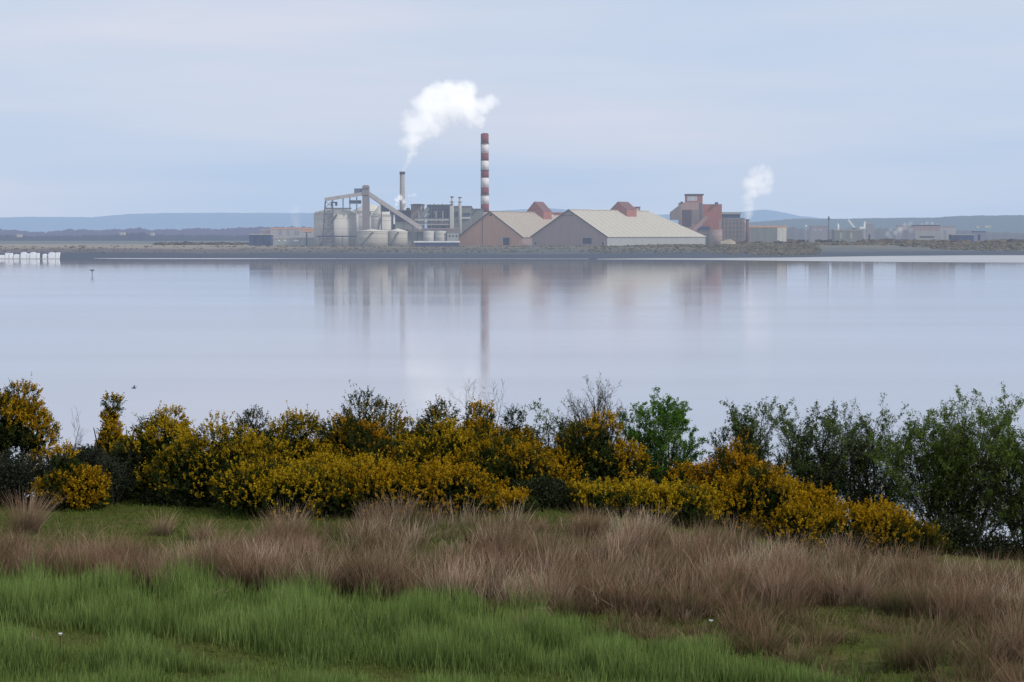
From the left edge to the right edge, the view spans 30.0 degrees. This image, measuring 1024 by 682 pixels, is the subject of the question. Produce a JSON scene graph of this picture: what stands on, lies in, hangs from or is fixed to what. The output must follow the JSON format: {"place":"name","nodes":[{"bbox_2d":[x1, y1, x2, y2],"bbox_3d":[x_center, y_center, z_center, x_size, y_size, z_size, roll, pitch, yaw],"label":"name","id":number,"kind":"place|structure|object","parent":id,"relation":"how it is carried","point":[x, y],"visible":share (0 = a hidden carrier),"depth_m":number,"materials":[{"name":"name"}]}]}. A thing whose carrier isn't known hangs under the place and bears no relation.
{"place":"outdoors","nodes":[
{"label":"outdoors","id":0,"kind":"place"},
{"bbox_2d":[97,258,339,258],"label":"mud bank","id":1,"kind":"structure","parent":0,"point":[218,258],"depth_m":1183.14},
{"bbox_2d":[0,208,827,232],"bbox_3d":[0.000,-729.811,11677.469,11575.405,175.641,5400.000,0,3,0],"label":"hills","id":2,"kind":"structure","parent":0,"point":[163,221],"depth_m":10181.71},
{"bbox_2d":[0,537,944,681],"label":"sedge grass","id":3,"kind":"structure","parent":0,"point":[292,619],"depth_m":21.59,"materials":[{"name":"plant"}]},
{"bbox_2d":[0,258,1023,545],"bbox_3d":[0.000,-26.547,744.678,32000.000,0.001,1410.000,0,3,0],"label":"water","id":4,"kind":"structure","parent":0,"point":[200,340],"depth_m":278.26,"materials":[{"name":"liquid"}]},
{"bbox_2d":[0,489,1023,681],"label":"dry grass","id":5,"kind":"structure","parent":0,"point":[723,583],"depth_m":25.27,"materials":[{"name":"plant"}]},
{"bbox_2d":[0,241,1023,681],"bbox_3d":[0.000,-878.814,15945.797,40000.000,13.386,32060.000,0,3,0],"label":"ground","id":6,"kind":"structure","parent":0,"point":[134,249],"depth_m":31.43,"materials":[{"name":"plant"}]},
{"bbox_2d":[0,482,60,534],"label":"grass tussock","id":7,"kind":"object","parent":6,"relation":"on","point":[34,519],"depth_m":30.13,"materials":[{"name":"plant"}]},
{"bbox_2d":[0,372,66,497],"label":"gorse bush","id":8,"kind":"object","parent":6,"relation":"on","point":[17,431],"visible":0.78,"depth_m":35.18,"materials":[{"name":"yellow plant"}]},
{"bbox_2d":[0,443,132,508],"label":"bramble thicket","id":9,"kind":"object","parent":6,"relation":"on","point":[11,470],"visible":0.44,"depth_m":33.87,"materials":[{"name":"green plant"}]},
{"bbox_2d":[28,437,112,511],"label":"gorse bush","id":10,"kind":"object","parent":6,"relation":"on","point":[82,486],"visible":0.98,"depth_m":32.77,"materials":[{"name":"yellow plant"}]},
{"bbox_2d":[17,443,149,506],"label":"bramble thicket","id":11,"kind":"object","parent":6,"relation":"on","point":[113,467],"visible":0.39,"depth_m":33.66,"materials":[{"name":"green plant"}]},
{"bbox_2d":[93,390,127,454],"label":"gorse bush","id":12,"kind":"object","parent":6,"relation":"on","point":[109,417],"visible":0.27,"depth_m":35.24,"materials":[{"name":"yellow plant"}]},
{"bbox_2d":[0,232,248,240],"bbox_3d":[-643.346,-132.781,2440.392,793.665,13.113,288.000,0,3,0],"label":"woodland","id":13,"kind":"object","parent":6,"relation":"on","point":[139,236],"visible":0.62,"depth_m":2356.88,"materials":[{"name":"plant"}]},
{"bbox_2d":[103,438,187,498],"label":"bramble thicket","id":14,"kind":"object","parent":6,"relation":"on","point":[123,459],"visible":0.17,"depth_m":34.53,"materials":[{"name":"green plant"}]},
{"bbox_2d":[0,226,311,236],"bbox_3d":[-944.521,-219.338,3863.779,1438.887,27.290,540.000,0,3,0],"label":"woodland","id":15,"kind":"object","parent":6,"relation":"on","point":[240,231],"visible":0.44,"depth_m":3747.32,"materials":[{"name":"plant"}]},
{"bbox_2d":[103,400,219,498],"bbox_3d":[-6.387,2.144,34.993,2.291,2.139,1.977,0,3,0],"label":"gorse bush","id":16,"kind":"object","parent":6,"relation":"on","point":[146,443],"visible":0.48,"depth_m":34.54,"materials":[{"name":"yellow plant"}]},
{"bbox_2d":[142,511,183,536],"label":"grass tussock","id":17,"kind":"object","parent":6,"relation":"on","point":[166,525],"depth_m":30.08,"materials":[{"name":"plant"}]},
{"bbox_2d":[137,481,245,508],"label":"bramble thicket","id":18,"kind":"object","parent":6,"relation":"on","point":[145,498],"visible":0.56,"depth_m":33.65,"materials":[{"name":"green plant"}]},
{"bbox_2d":[152,241,248,244],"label":"bushes","id":19,"kind":"object","parent":6,"relation":"on","point":[195,243],"visible":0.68,"depth_m":1471.11,"materials":[{"name":"green plant"}]},
{"bbox_2d":[181,516,221,540],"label":"grass tussock","id":20,"kind":"object","parent":6,"relation":"on","point":[200,532],"depth_m":29.34,"materials":[{"name":"plant"}]},
{"bbox_2d":[126,410,298,507],"bbox_3d":[-5.238,2.224,34.250,3.196,2.021,2.473,0,3,0],"label":"gorse bush","id":21,"kind":"object","parent":6,"relation":"on","point":[195,472],"visible":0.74,"depth_m":33.68,"materials":[{"name":"yellow plant"}]},
{"bbox_2d":[198,404,297,483],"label":"gorse bush","id":22,"kind":"object","parent":6,"relation":"on","point":[247,414],"visible":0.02,"depth_m":35.76,"materials":[{"name":"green plant"}]},
{"bbox_2d":[249,234,273,245],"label":"blue shed","id":23,"kind":"structure","parent":6,"relation":"on","point":[260,239],"depth_m":1328.13,"materials":[{"name":"metal"}]},
{"bbox_2d":[208,452,374,520],"bbox_3d":[-3.799,2.544,33.121,2.927,1.364,2.591,0,3,0],"label":"gorse bush","id":24,"kind":"object","parent":6,"relation":"on","point":[287,494],"visible":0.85,"depth_m":32.63,"materials":[{"name":"yellow plant"}]},
{"bbox_2d":[270,228,313,236],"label":"workshop","id":25,"kind":"structure","parent":6,"relation":"on","point":[287,232],"depth_m":1349.79,"materials":[{"name":"metal"}]},
{"bbox_2d":[273,237,313,245],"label":"annex","id":26,"kind":"object","parent":6,"relation":"on","point":[291,241],"visible":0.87,"depth_m":1318.22,"materials":[{"name":"metal"}]},
{"bbox_2d":[242,400,350,485],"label":"gorse bush","id":27,"kind":"object","parent":6,"relation":"on","point":[304,443],"visible":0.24,"depth_m":34.80,"materials":[{"name":"yellow plant"}]},
{"bbox_2d":[0,245,603,253],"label":"shore scrub","id":28,"kind":"object","parent":6,"relation":"on","point":[396,249],"visible":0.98,"depth_m":1244.15,"materials":[{"name":"green plant"}]},
{"bbox_2d":[302,410,367,463],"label":"gorse bush","id":29,"kind":"object","parent":6,"relation":"on","point":[340,420],"visible":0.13,"depth_m":35.04,"materials":[{"name":"yellow plant"}]},
{"bbox_2d":[313,209,358,245],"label":"silo","id":30,"kind":"object","parent":6,"relation":"on","point":[346,223],"visible":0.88,"depth_m":1285.40,"materials":[{"name":"metal"}]},
{"bbox_2d":[272,444,432,515],"bbox_3d":[-2.789,2.519,33.587,2.883,1.454,2.343,0,3,0],"label":"gorse bush","id":31,"kind":"object","parent":6,"relation":"on","point":[353,461],"visible":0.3,"depth_m":33.11,"materials":[{"name":"yellow plant"}]},
{"bbox_2d":[314,411,398,490],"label":"gorse bush","id":32,"kind":"object","parent":6,"relation":"on","point":[380,443],"visible":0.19,"depth_m":34.30,"materials":[{"name":"yellow plant"}]},
{"bbox_2d":[353,204,377,231],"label":"silo","id":33,"kind":"object","parent":6,"relation":"on","point":[373,207],"visible":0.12,"depth_m":1334.29,"materials":[{"name":"metal"}]},
{"bbox_2d":[322,185,421,245],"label":"conveyor gallery","id":34,"kind":"object","parent":6,"relation":"on","point":[365,193],"visible":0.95,"depth_m":1279.75,"materials":[{"name":"grey metal"}]},
{"bbox_2d":[356,229,387,246],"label":"storage tank","id":35,"kind":"object","parent":6,"relation":"on","point":[372,237],"visible":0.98,"depth_m":1261.28,"materials":[{"name":"metal"}]},
{"bbox_2d":[324,379,431,461],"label":"gorse bush","id":36,"kind":"object","parent":6,"relation":"on","point":[394,418],"visible":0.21,"depth_m":35.23,"materials":[{"name":"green plant"}]},
{"bbox_2d":[371,205,390,231],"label":"silo","id":37,"kind":"object","parent":6,"relation":"on","point":[376,222],"visible":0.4,"depth_m":1297.97,"materials":[{"name":"metal"}]},
{"bbox_2d":[388,228,407,245],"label":"storage tank","id":38,"kind":"object","parent":6,"relation":"on","point":[397,237],"visible":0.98,"depth_m":1270.58,"materials":[{"name":"metal"}]},
{"bbox_2d":[390,208,410,229],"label":"process building","id":39,"kind":"structure","parent":6,"relation":"on","point":[407,212],"depth_m":1363.13,"materials":[{"name":"grey metal"}]},
{"bbox_2d":[399,172,405,209],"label":"chimney","id":40,"kind":"object","parent":6,"relation":"on","point":[402,200],"visible":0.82,"depth_m":1369.61,"materials":[{"name":"concrete"}]},
{"bbox_2d":[395,222,414,245],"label":"process building","id":41,"kind":"structure","parent":6,"relation":"on","point":[399,225],"depth_m":1319.68,"materials":[{"name":"metal"}]},
{"bbox_2d":[325,447,506,519],"bbox_3d":[-1.665,2.535,33.024,3.245,1.377,2.687,0,3,0],"label":"gorse bush","id":42,"kind":"object","parent":6,"relation":"on","point":[440,494],"visible":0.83,"depth_m":32.52,"materials":[{"name":"yellow plant"}]},
{"bbox_2d":[410,204,424,235],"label":"process building","id":43,"kind":"structure","parent":6,"relation":"on","point":[417,210],"depth_m":1349.00,"materials":[{"name":"metal"}]},
{"bbox_2d":[415,207,429,240],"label":"process duct","id":44,"kind":"object","parent":6,"relation":"on","point":[419,234],"visible":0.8,"depth_m":1332.47,"materials":[{"name":"metal"}]},
{"bbox_2d":[415,218,448,240],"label":"pipe rack","id":45,"kind":"object","parent":6,"relation":"on","point":[431,223],"visible":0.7,"depth_m":1326.70,"materials":[{"name":"grey metal"}]},
{"bbox_2d":[407,228,459,245],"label":"pipe bridge","id":46,"kind":"structure","parent":6,"relation":"on","point":[433,229],"depth_m":1315.77,"materials":[{"name":"metal"}]},
{"bbox_2d":[394,395,476,462],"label":"gorse bush","id":47,"kind":"object","parent":6,"relation":"on","point":[434,412],"visible":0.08,"depth_m":35.47,"materials":[{"name":"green plant"}]},
{"bbox_2d":[414,241,459,246],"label":"sheet roofed shed","id":48,"kind":"structure","parent":6,"relation":"on","point":[436,243],"depth_m":1266.37,"materials":[{"name":"metal"}]},
{"bbox_2d":[427,204,449,240],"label":"process building","id":49,"kind":"structure","parent":6,"relation":"on","point":[439,211],"depth_m":1342.10,"materials":[{"name":"grey metal"}]},
{"bbox_2d":[385,415,505,495],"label":"gorse bush","id":50,"kind":"object","parent":6,"relation":"on","point":[415,448],"visible":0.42,"depth_m":34.28,"materials":[{"name":"yellow plant"}]},
{"bbox_2d":[447,231,458,240],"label":"site office","id":51,"kind":"structure","parent":6,"relation":"on","point":[452,235],"depth_m":1294.03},
{"bbox_2d":[458,197,461,234],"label":"vent stack","id":52,"kind":"object","parent":6,"relation":"on","point":[460,217],"visible":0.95,"depth_m":1352.26,"materials":[{"name":"metal"}]},
{"bbox_2d":[454,206,471,232],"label":"process building","id":53,"kind":"structure","parent":6,"relation":"on","point":[466,217],"depth_m":1359.18,"materials":[{"name":"grey metal"}]},
{"bbox_2d":[471,208,483,224],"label":"process building","id":54,"kind":"structure","parent":6,"relation":"on","point":[476,214],"depth_m":1369.08,"materials":[{"name":"metal"}]},
{"bbox_2d":[444,378,511,427],"bbox_3d":[-0.685,1.916,36.540,1.450,2.471,1.567,0,3,0],"label":"bare sapling","id":55,"kind":"object","parent":6,"relation":"on","point":[485,398],"visible":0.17,"depth_m":36.62,"materials":[{"name":"grey plant"}]},
{"bbox_2d":[480,133,488,215],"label":"chimney","id":56,"kind":"object","parent":6,"relation":"on","point":[484,143],"visible":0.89,"depth_m":1385.24,"materials":[{"name":"concrete"}]},
{"bbox_2d":[420,396,554,470],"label":"gorse bush","id":57,"kind":"object","parent":6,"relation":"on","point":[480,420],"visible":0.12,"depth_m":35.21,"materials":[{"name":"yellow plant"}]},
{"bbox_2d":[463,478,549,515],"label":"gorse bush","id":58,"kind":"object","parent":6,"relation":"on","point":[527,498],"visible":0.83,"depth_m":32.45,"materials":[{"name":"yellow plant"}]},
{"bbox_2d":[435,421,580,504],"bbox_3d":[-0.161,2.349,34.387,3.075,1.882,2.230,0,3,0],"label":"gorse bush","id":59,"kind":"object","parent":6,"relation":"on","point":[513,469],"visible":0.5,"depth_m":33.99,"materials":[{"name":"yellow plant"}]},
{"bbox_2d":[459,211,556,245],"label":"storage hall","id":60,"kind":"structure","parent":6,"relation":"on","point":[504,228],"depth_m":1316.45,"materials":[{"name":"metal"}]},
{"bbox_2d":[527,202,551,218],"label":"ridge house","id":61,"kind":"structure","parent":60,"relation":"on","point":[542,210],"depth_m":1371.78,"materials":[{"name":"metal"}]},
{"bbox_2d":[491,403,568,477],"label":"gorse bush","id":62,"kind":"object","parent":6,"relation":"on","point":[514,425],"visible":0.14,"depth_m":35.39,"materials":[{"name":"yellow plant"}]},
{"bbox_2d":[498,475,598,509],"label":"bramble thicket","id":63,"kind":"object","parent":6,"relation":"on","point":[550,490],"visible":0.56,"depth_m":33.16,"materials":[{"name":"green plant"}]},
{"bbox_2d":[524,398,579,455],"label":"bush","id":64,"kind":"object","parent":6,"relation":"on","point":[552,420],"visible":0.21,"depth_m":35.72,"materials":[{"name":"green plant"}]},
{"bbox_2d":[556,375,638,463],"bbox_3d":[1.524,1.896,36.100,1.747,2.614,1.879,-3,4,-41],"label":"bare tree","id":65,"kind":"object","parent":6,"relation":"on","point":[585,415],"visible":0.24,"depth_m":36.12,"materials":[{"name":"grey plant"}]},
{"bbox_2d":[543,405,659,484],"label":"gorse bush","id":66,"kind":"object","parent":6,"relation":"on","point":[603,459],"visible":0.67,"depth_m":34.83,"materials":[{"name":"yellow plant"}]},
{"bbox_2d":[557,464,656,517],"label":"gorse bush","id":67,"kind":"object","parent":6,"relation":"on","point":[605,494],"visible":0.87,"depth_m":32.81,"materials":[{"name":"yellow plant"}]},
{"bbox_2d":[568,471,658,503],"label":"bramble thicket","id":68,"kind":"object","parent":6,"relation":"on","point":[636,476],"visible":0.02,"depth_m":34.49,"materials":[{"name":"green plant"}]},
{"bbox_2d":[530,209,705,246],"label":"storage hall","id":69,"kind":"structure","parent":6,"relation":"on","point":[581,227],"depth_m":1293.87,"materials":[{"name":"corrugated sheet metal"},{"name":"painted cladding"}]},
{"bbox_2d":[610,202,636,216],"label":"ridge house","id":70,"kind":"structure","parent":69,"relation":"on","point":[627,209],"depth_m":1332.30,"materials":[{"name":"red metal"}]},
{"bbox_2d":[615,385,712,485],"bbox_3d":[2.786,2.060,35.545,1.833,2.461,1.743,0,3,0],"label":"hawthorn tree","id":71,"kind":"object","parent":6,"relation":"on","point":[668,422],"visible":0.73,"depth_m":35.32,"materials":[{"name":"green plant"}]},
{"bbox_2d":[614,472,729,527],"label":"gorse bush","id":72,"kind":"object","parent":6,"relation":"on","point":[689,501],"visible":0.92,"depth_m":32.55,"materials":[{"name":"yellow plant"}]},
{"bbox_2d":[670,194,703,231],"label":"plant tower","id":73,"kind":"structure","parent":6,"relation":"on","point":[688,213],"depth_m":1476.76,"materials":[{"name":"red brick"}]},
{"bbox_2d":[692,216,709,243],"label":"conveyor chute","id":74,"kind":"object","parent":6,"relation":"on","point":[704,231],"visible":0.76,"depth_m":1465.51,"materials":[{"name":"metal"}]},
{"bbox_2d":[587,244,822,255],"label":"shore scrub","id":75,"kind":"object","parent":6,"relation":"on","point":[798,249],"visible":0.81,"depth_m":1273.76,"materials":[{"name":"green plant"}]},
{"bbox_2d":[703,202,721,228],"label":"plant block","id":76,"kind":"structure","parent":6,"relation":"on","point":[712,213],"depth_m":1480.88,"materials":[{"name":"metal"}]},
{"bbox_2d":[709,229,722,243],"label":"storage tank","id":77,"kind":"object","parent":6,"relation":"on","point":[715,236],"visible":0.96,"depth_m":1455.38,"materials":[{"name":"grey metal"}]},
{"bbox_2d":[662,427,781,523],"bbox_3d":[3.807,2.598,34.597,2.237,2.163,1.854,0,3,0],"label":"gorse bush","id":78,"kind":"object","parent":6,"relation":"on","point":[721,464],"visible":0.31,"depth_m":34.29,"materials":[{"name":"yellow plant"}]},
{"bbox_2d":[722,218,744,241],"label":"process building","id":79,"kind":"structure","parent":6,"relation":"on","point":[733,228],"depth_m":1493.33,"materials":[{"name":"metal"}]},
{"bbox_2d":[699,396,803,479],"bbox_3d":[4.610,2.322,36.081,1.711,2.589,1.546,-1,3,-18],"label":"willow tree","id":80,"kind":"object","parent":6,"relation":"on","point":[763,451],"visible":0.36,"depth_m":35.93,"materials":[{"name":"green plant"}]},
{"bbox_2d":[685,458,844,537],"bbox_3d":[4.372,2.923,33.855,3.279,1.715,2.609,0,3,0],"label":"gorse bush","id":81,"kind":"object","parent":6,"relation":"on","point":[762,501],"visible":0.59,"depth_m":33.37,"materials":[{"name":"yellow plant"}]},
{"bbox_2d":[749,226,786,242],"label":"grey shed","id":82,"kind":"structure","parent":6,"relation":"on","point":[768,234],"depth_m":1457.69,"materials":[{"name":"metal"}]},
{"bbox_2d":[734,614,805,655],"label":"grass tussock","id":83,"kind":"object","parent":6,"relation":"on","point":[774,640],"depth_m":21.40,"materials":[{"name":"plant"}]},
{"bbox_2d":[738,472,853,527],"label":"gorse bush","id":84,"kind":"object","parent":6,"relation":"on","point":[818,494],"visible":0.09,"depth_m":33.99,"materials":[{"name":"yellow plant"}]},
{"bbox_2d":[766,397,864,499],"bbox_3d":[5.759,2.435,36.086,1.846,2.777,2.423,0,3,0],"label":"willow tree","id":85,"kind":"object","parent":6,"relation":"on","point":[823,469],"visible":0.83,"depth_m":35.95,"materials":[{"name":"green plant"}]},
{"bbox_2d":[809,226,827,241],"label":"brown works building","id":86,"kind":"structure","parent":6,"relation":"on","point":[818,232],"depth_m":1637.46,"materials":[{"name":"metal"}]},
{"bbox_2d":[627,255,1023,262],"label":"mudflat","id":87,"kind":"structure","parent":6,"relation":"on","point":[987,258],"depth_m":1183.93,"materials":[{"name":"soil"}]},
{"bbox_2d":[762,486,923,556],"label":"gorse bush","id":88,"kind":"object","parent":6,"relation":"on","point":[862,515],"visible":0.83,"depth_m":32.54,"materials":[{"name":"yellow plant"}]},
{"bbox_2d":[832,230,861,241],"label":"pale works building","id":89,"kind":"structure","parent":6,"relation":"on","point":[850,235],"depth_m":1617.54,"materials":[{"name":"metal"}]},
{"bbox_2d":[865,223,873,239],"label":"brown works building","id":90,"kind":"structure","parent":6,"relation":"on","point":[869,231],"depth_m":1642.31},
{"bbox_2d":[825,392,916,522],"bbox_3d":[6.758,2.418,36.009,1.804,2.992,1.849,0,3,0],"label":"willow tree","id":91,"kind":"object","parent":6,"relation":"on","point":[865,465],"visible":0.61,"depth_m":35.83,"materials":[{"name":"green plant"}]},
{"bbox_2d":[736,241,1023,250],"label":"shore scrub","id":92,"kind":"object","parent":6,"relation":"on","point":[1012,247],"visible":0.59,"depth_m":1416.14,"materials":[{"name":"green plant"}]},
{"bbox_2d":[745,227,1023,239],"bbox_3d":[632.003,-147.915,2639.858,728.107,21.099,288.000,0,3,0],"label":"woodland","id":93,"kind":"object","parent":6,"relation":"on","point":[793,233],"visible":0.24,"depth_m":2564.55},
{"bbox_2d":[839,509,959,558],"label":"gorse bush","id":94,"kind":"object","parent":6,"relation":"on","point":[934,535],"visible":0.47,"depth_m":32.71,"materials":[{"name":"yellow plant"}]},
{"bbox_2d":[896,225,913,239],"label":"red roofed works","id":95,"kind":"structure","parent":6,"relation":"on","point":[904,232],"depth_m":1649.34,"materials":[{"name":"metal"}]},
{"bbox_2d":[787,238,1023,242],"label":"bushes","id":96,"kind":"object","parent":6,"relation":"on","point":[886,240],"visible":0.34,"depth_m":1600.07,"materials":[{"name":"green plant"}]},
{"bbox_2d":[856,609,968,673],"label":"grass tussock","id":97,"kind":"object","parent":6,"relation":"on","point":[919,657],"depth_m":20.52,"materials":[{"name":"plant"}]},
{"bbox_2d":[912,225,940,239],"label":"red roofed works","id":98,"kind":"structure","parent":6,"relation":"on","point":[926,232],"depth_m":1637.17,"materials":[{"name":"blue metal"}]},
{"bbox_2d":[860,381,1023,545],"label":"willow tree","id":99,"kind":"object","parent":6,"relation":"on","point":[952,453],"visible":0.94,"depth_m":34.95,"materials":[{"name":"green plant"}]},
{"bbox_2d":[939,226,955,239],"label":"red roofed works","id":100,"kind":"structure","parent":6,"relation":"on","point":[945,231],"depth_m":1645.25,"materials":[{"name":"metal"}]},
{"bbox_2d":[948,234,973,240],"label":"long low shed","id":101,"kind":"structure","parent":6,"relation":"on","point":[958,237],"depth_m":1621.58,"materials":[{"name":"metal"}]},
{"bbox_2d":[917,510,1021,556],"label":"bramble thicket","id":102,"kind":"object","parent":6,"relation":"on","point":[964,539],"visible":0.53,"depth_m":34.00,"materials":[{"name":"green plant"}]},
{"bbox_2d":[972,231,985,240],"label":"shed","id":103,"kind":"structure","parent":6,"relation":"on","point":[979,235],"depth_m":1627.52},
{"bbox_2d":[975,411,1023,547],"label":"willow tree","id":104,"kind":"object","parent":6,"relation":"on","point":[1016,525],"visible":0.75,"depth_m":34.78,"materials":[{"name":"green plant"}]},
{"bbox_2d":[978,596,1023,664],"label":"grass tussock","id":105,"kind":"object","parent":6,"relation":"on","point":[1018,635],"depth_m":21.14,"materials":[{"name":"plant"}]},
{"bbox_2d":[984,531,1023,560],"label":"bramble thicket","id":106,"kind":"object","parent":6,"relation":"on","point":[1020,547],"visible":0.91,"depth_m":33.76,"materials":[{"name":"green plant"}]},
{"bbox_2d":[0,0,1023,218],"label":"sky","id":107,"kind":"structure","parent":0,"point":[835,109],"materials":[{"name":"blue"}]},
{"bbox_2d":[745,215,1023,232],"bbox_3d":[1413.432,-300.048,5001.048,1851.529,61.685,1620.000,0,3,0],"label":"rising land","id":108,"kind":"structure","parent":0,"point":[1007,223],"depth_m":4634.68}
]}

